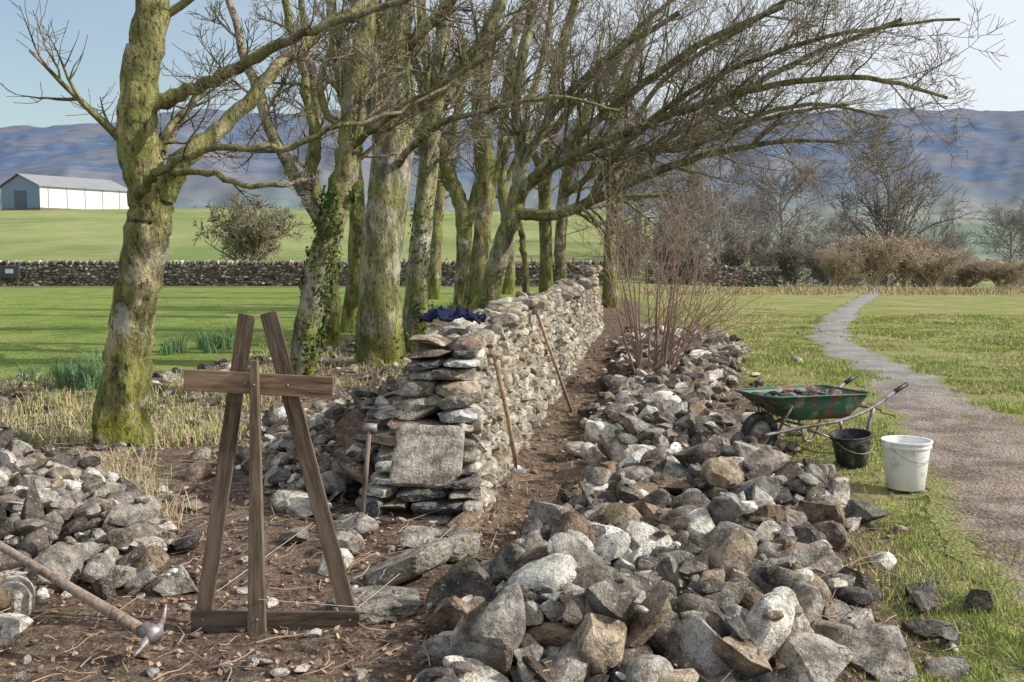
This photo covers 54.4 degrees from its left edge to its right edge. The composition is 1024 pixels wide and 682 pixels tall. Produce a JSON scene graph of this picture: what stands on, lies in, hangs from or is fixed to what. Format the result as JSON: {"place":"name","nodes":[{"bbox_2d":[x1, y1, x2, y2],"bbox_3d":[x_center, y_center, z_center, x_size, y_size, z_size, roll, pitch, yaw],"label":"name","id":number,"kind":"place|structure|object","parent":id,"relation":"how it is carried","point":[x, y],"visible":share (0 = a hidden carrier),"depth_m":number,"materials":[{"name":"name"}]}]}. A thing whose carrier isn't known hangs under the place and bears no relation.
{"place":"outdoors","nodes":[
{"label":"outdoors","id":0,"kind":"place"},
{"bbox_2d":[0,296,451,377],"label":"lawn grass","id":1,"kind":"structure","parent":0,"point":[155,328],"depth_m":22.48,"materials":[{"name":"green plant"}]},
{"bbox_2d":[0,208,1023,681],"bbox_3d":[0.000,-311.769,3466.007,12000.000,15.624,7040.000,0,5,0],"label":"ground","id":2,"kind":"structure","parent":0,"point":[62,234],"depth_m":9.21,"materials":[{"name":"green plant"}]},
{"bbox_2d":[0,266,19,285],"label":"notice board","id":3,"kind":"object","parent":2,"relation":"on","point":[9,271],"visible":0.81,"depth_m":46.45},
{"bbox_2d":[16,353,84,385],"bbox_3d":[-5.523,0.361,12.104,0.978,0.399,0.704,-3,6,-30],"label":"daffodil clump","id":4,"kind":"object","parent":2,"relation":"on","point":[32,373],"visible":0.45,"depth_m":12.03,"materials":[{"name":"green plant"}]},
{"bbox_2d":[0,173,128,209],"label":"barn","id":5,"kind":"structure","parent":2,"relation":"on","point":[19,191],"depth_m":162.90,"materials":[{"name":"metal"}]},
{"bbox_2d":[14,187,119,209],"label":"doors","id":6,"kind":"structure","parent":5,"relation":"in","point":[19,196],"depth_m":161.17,"materials":[{"name":"grey metal"}]},
{"bbox_2d":[39,352,103,392],"bbox_3d":[-4.990,0.343,11.697,1.024,0.502,1.606,-1,5,-9],"label":"daffodil clump","id":7,"kind":"object","parent":2,"relation":"on","point":[84,376],"visible":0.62,"depth_m":11.46,"materials":[{"name":"green plant"}]},
{"bbox_2d":[0,541,166,657],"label":"pickaxe","id":8,"kind":"object","parent":2,"relation":"on","point":[149,632],"visible":1,"depth_m":3.94,"materials":[{"name":"brown wood"}]},
{"bbox_2d":[76,343,104,377],"bbox_3d":[-5.230,0.272,12.546,0.835,0.499,1.392,-3,6,-34],"label":"daffodil clump","id":9,"kind":"object","parent":2,"relation":"on","point":[99,361],"visible":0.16,"depth_m":12.14,"materials":[{"name":"green plant"}]},
{"bbox_2d":[155,332,218,355],"bbox_3d":[-5.200,0.033,16.026,1.087,0.360,1.035,0,5,0],"label":"daffodil clump","id":10,"kind":"object","parent":2,"relation":"on","point":[167,349],"visible":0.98,"depth_m":15.91,"materials":[{"name":"green plant"}]},
{"bbox_2d":[191,322,235,350],"bbox_3d":[-4.901,-0.083,16.547,0.908,0.460,0.918,-2,5,-21],"label":"daffodil clump","id":11,"kind":"object","parent":2,"relation":"on","point":[224,343],"visible":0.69,"depth_m":16.47,"materials":[{"name":"green plant"}]},
{"bbox_2d":[215,325,235,344],"bbox_3d":[-4.929,-0.115,17.241,0.586,0.408,0.887,2,5,20],"label":"daffodil clump","id":12,"kind":"object","parent":2,"relation":"on","point":[229,331],"visible":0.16,"depth_m":17.25,"materials":[{"name":"green plant"}]},
{"bbox_2d":[1,0,473,450],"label":"bare tree","id":13,"kind":"object","parent":2,"relation":"on","point":[153,183],"visible":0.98,"depth_m":7.90,"materials":[{"name":"green plant"}]},
{"bbox_2d":[191,192,310,261],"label":"bare bush","id":14,"kind":"object","parent":2,"relation":"on","point":[260,234],"visible":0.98,"depth_m":62.83,"materials":[{"name":"green plant"}]},
{"bbox_2d":[184,311,359,633],"bbox_3d":[-1.023,0.611,4.243,0.739,1.476,0.119,0,5,0],"label":"wooden batter frame","id":15,"kind":"object","parent":2,"relation":"on","point":[236,382],"visible":0.84,"depth_m":4.25,"materials":[{"name":"brown wood"}]},
{"bbox_2d":[235,0,353,347],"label":"bare tree","id":16,"kind":"object","parent":2,"relation":"on","point":[334,337],"visible":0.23,"depth_m":16.74,"materials":[{"name":"brown plant"}]},
{"bbox_2d":[169,0,506,375],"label":"bare tree","id":17,"kind":"object","parent":2,"relation":"on","point":[350,154],"visible":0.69,"depth_m":10.77,"materials":[{"name":"brown plant"}]},
{"bbox_2d":[305,0,370,332],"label":"bare tree","id":18,"kind":"object","parent":2,"relation":"on","point":[350,308],"visible":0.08,"depth_m":19.79,"materials":[{"name":"brown plant"}]},
{"bbox_2d":[290,182,436,375],"bbox_3d":[-1.915,-0.659,13.345,1.029,2.889,5.197,1,5,6],"label":"ivy","id":19,"kind":"object","parent":2,"relation":"on","point":[335,231],"visible":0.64,"depth_m":10.87,"materials":[{"name":"green plant"}]},
{"bbox_2d":[0,260,783,286],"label":"field wall","id":20,"kind":"structure","parent":2,"relation":"on","point":[175,273],"depth_m":46.94,"materials":[{"name":"stone"}]},
{"bbox_2d":[410,37,469,298],"bbox_3d":[-2.483,-5.478,33.782,3.805,9.726,2.371,0,5,0],"label":"bare tree","id":21,"kind":"object","parent":2,"relation":"on","point":[434,287],"visible":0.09,"depth_m":33.65,"materials":[{"name":"brown plant"}]},
{"bbox_2d":[435,301,462,309],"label":"daffodil clump","id":22,"kind":"object","parent":2,"relation":"on","point":[452,306],"visible":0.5,"depth_m":26.72,"materials":[{"name":"green plant"}]},
{"bbox_2d":[321,265,604,530],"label":"dry stone wall","id":23,"kind":"structure","parent":2,"relation":"on","point":[450,378],"depth_m":6.61,"materials":[{"name":"grey stone"}]},
{"bbox_2d":[389,423,464,488],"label":"stone slab","id":24,"kind":"structure","parent":23,"relation":"on","point":[429,456],"depth_m":5.86,"materials":[{"name":"stone"}]},
{"bbox_2d":[418,305,485,324],"bbox_3d":[-0.416,-0.185,6.928,0.472,0.121,0.372,1,5,10],"label":"navy jacket","id":25,"kind":"object","parent":23,"relation":"on","point":[441,313],"visible":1,"depth_m":6.83,"materials":[{"name":"blue fabric"}]},
{"bbox_2d":[0,325,934,681],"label":"leaf litter","id":26,"kind":"object","parent":2,"relation":"on","point":[400,635],"visible":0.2,"depth_m":4.57,"materials":[{"name":"brown plant"}]},
{"bbox_2d":[410,0,525,308],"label":"bare tree","id":27,"kind":"object","parent":2,"relation":"on","point":[464,208],"visible":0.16,"depth_m":26.62,"materials":[{"name":"brown plant"}]},
{"bbox_2d":[384,0,559,353],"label":"bare tree","id":28,"kind":"object","parent":2,"relation":"on","point":[430,159],"visible":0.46,"depth_m":15.33,"materials":[{"name":"brown plant"}]},
{"bbox_2d":[311,0,655,366],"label":"bare tree","id":29,"kind":"object","parent":2,"relation":"on","point":[379,322],"visible":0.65,"depth_m":13.69,"materials":[{"name":"green plant"}]},
{"bbox_2d":[0,321,994,681],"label":"rubble stones","id":30,"kind":"object","parent":2,"relation":"on","point":[688,533],"visible":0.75,"depth_m":4.79,"materials":[{"name":"stone"}]},
{"bbox_2d":[215,508,471,606],"bbox_3d":[-0.807,1.043,5.180,0.741,0.068,1.990,1,5,15],"label":"string line","id":31,"kind":"object","parent":30,"relation":"on","point":[314,603],"visible":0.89,"depth_m":4.44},
{"bbox_2d":[360,423,376,513],"bbox_3d":[-0.822,0.739,5.705,0.089,0.527,0.139,0,5,0],"label":"sledge hammer","id":32,"kind":"object","parent":30,"relation":"on","point":[369,428],"visible":1,"depth_m":5.70,"materials":[{"name":"brown wood"}]},
{"bbox_2d":[487,354,526,472],"bbox_3d":[-0.016,0.604,7.065,0.102,1.081,0.576,2,6,24],"label":"spade","id":33,"kind":"object","parent":2,"relation":"on","point":[517,468],"visible":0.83,"depth_m":7.00,"materials":[{"name":"brown wood"}]},
{"bbox_2d":[0,360,1023,681],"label":"fallen twigs","id":34,"kind":"object","parent":2,"relation":"on","point":[368,554],"visible":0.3,"depth_m":5.29,"materials":[{"name":"brown wood"}]},
{"bbox_2d":[453,0,592,311],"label":"bare tree","id":35,"kind":"object","parent":2,"relation":"on","point":[490,170],"visible":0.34,"depth_m":23.63,"materials":[{"name":"brown plant"}]},
{"bbox_2d":[471,0,576,293],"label":"bare tree","id":36,"kind":"object","parent":2,"relation":"on","point":[504,178],"visible":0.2,"depth_m":37.47,"materials":[{"name":"brown plant"}]},
{"bbox_2d":[518,221,529,292],"bbox_3d":[0.305,-1.576,23.964,0.387,2.696,0.290,0,5,0],"label":"bare tree","id":37,"kind":"object","parent":2,"relation":"on","point":[525,265],"visible":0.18,"depth_m":23.86,"materials":[{"name":"brown plant"}]},
{"bbox_2d":[42,258,1007,286],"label":"fence posts","id":38,"kind":"object","parent":2,"relation":"on","point":[531,260],"visible":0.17,"depth_m":61.05,"materials":[{"name":"brown wood"}]},
{"bbox_2d":[531,309,572,411],"bbox_3d":[0.385,0.219,9.672,0.138,1.092,0.828,2,6,26],"label":"long handled hammer","id":39,"kind":"object","parent":2,"relation":"on","point":[537,312],"visible":0.99,"depth_m":9.59,"materials":[{"name":"brown wood"}]},
{"bbox_2d":[493,0,703,292],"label":"bare tree","id":40,"kind":"object","parent":2,"relation":"on","point":[544,190],"visible":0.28,"depth_m":27.50,"materials":[{"name":"brown plant"}]},
{"bbox_2d":[192,142,1023,286],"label":"distant trees","id":41,"kind":"object","parent":2,"relation":"on","point":[1016,222],"visible":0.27,"depth_m":76.34,"materials":[{"name":"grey plant"}]},
{"bbox_2d":[530,37,743,280],"bbox_3d":[3.247,-3.880,25.549,2.587,8.168,6.411,-5,7,-44],"label":"bare tree","id":42,"kind":"object","parent":2,"relation":"on","point":[566,190],"visible":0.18,"depth_m":26.58,"materials":[{"name":"brown plant"}]},
{"bbox_2d":[658,215,698,262],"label":"bare bush","id":43,"kind":"object","parent":2,"relation":"on","point":[686,227],"visible":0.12,"depth_m":57.66,"materials":[{"name":"brown plant"}]},
{"bbox_2d":[550,141,821,373],"bbox_3d":[1.826,-0.828,11.467,2.869,2.947,2.408,3,6,34],"label":"bare shrub","id":44,"kind":"object","parent":2,"relation":"on","point":[666,352],"visible":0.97,"depth_m":11.59,"materials":[{"name":"brown plant"}]},
{"bbox_2d":[652,144,787,263],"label":"bare tree","id":45,"kind":"object","parent":2,"relation":"on","point":[726,219],"visible":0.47,"depth_m":63.69,"materials":[{"name":"brown plant"}]},
{"bbox_2d":[469,0,1015,309],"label":"bare tree","id":46,"kind":"object","parent":2,"relation":"on","point":[523,185],"visible":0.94,"depth_m":17.11,"materials":[{"name":"green plant"}]},
{"bbox_2d":[562,0,941,307],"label":"bare tree","id":47,"kind":"object","parent":2,"relation":"on","point":[606,288],"visible":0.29,"depth_m":25.52,"materials":[{"name":"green plant"}]},
{"bbox_2d":[728,147,835,286],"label":"bare tree","id":48,"kind":"object","parent":2,"relation":"on","point":[776,200],"visible":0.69,"depth_m":71.26,"materials":[{"name":"brown plant"}]},
{"bbox_2d":[615,217,1023,286],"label":"hedgerow","id":49,"kind":"object","parent":2,"relation":"on","point":[826,264],"visible":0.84,"depth_m":51.87,"materials":[{"name":"brown plant"}]},
{"bbox_2d":[735,374,908,446],"bbox_3d":[2.468,0.620,8.153,1.433,0.569,0.620,-2,6,-24],"label":"wheelbarrow","id":50,"kind":"object","parent":2,"relation":"on","point":[799,403],"visible":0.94,"depth_m":7.93,"materials":[{"name":"green metal"}]},
{"bbox_2d":[629,313,1023,681],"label":"grass","id":51,"kind":"structure","parent":2,"relation":"on","point":[780,352],"depth_m":10.56,"materials":[{"name":"green plant"}]},
{"bbox_2d":[829,428,872,467],"bbox_3d":[2.584,0.821,7.572,0.332,0.240,0.320,-10,10,-22],"label":"black bucket","id":52,"kind":"object","parent":2,"relation":"on","point":[851,447],"visible":1,"depth_m":7.48,"materials":[{"name":"plastic"}]},
{"bbox_2d":[831,230,919,286],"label":"willow bush","id":53,"kind":"object","parent":2,"relation":"on","point":[881,253],"visible":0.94,"depth_m":49.34,"materials":[{"name":"brown plant"}]},
{"bbox_2d":[881,435,933,491],"bbox_3d":[2.701,0.840,6.823,0.348,0.335,0.336,-2,6,-23],"label":"white bucket","id":54,"kind":"object","parent":2,"relation":"on","point":[906,460],"visible":1,"depth_m":6.71,"materials":[{"name":"plastic"}]},
{"bbox_2d":[826,109,991,286],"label":"bare tree","id":55,"kind":"object","parent":2,"relation":"on","point":[891,221],"visible":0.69,"depth_m":76.55,"materials":[{"name":"brown plant"}]},
{"bbox_2d":[0,108,1023,260],"bbox_3d":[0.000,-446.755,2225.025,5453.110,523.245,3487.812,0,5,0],"label":"hills","id":56,"kind":"structure","parent":0,"point":[991,165],"depth_m":1938.63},
{"bbox_2d":[0,283,1023,558],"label":"dry grass","id":57,"kind":"structure","parent":0,"point":[118,465],"depth_m":9.86,"materials":[{"name":"beige plant"}]},
{"bbox_2d":[0,0,1023,127],"label":"sky","id":58,"kind":"structure","parent":0,"point":[106,23],"materials":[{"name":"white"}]},
{"bbox_2d":[802,290,1023,681],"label":"gravel path","id":59,"kind":"structure","parent":0,"point":[980,464],"depth_m":7.85,"materials":[{"name":"grey gravel"}]}
]}

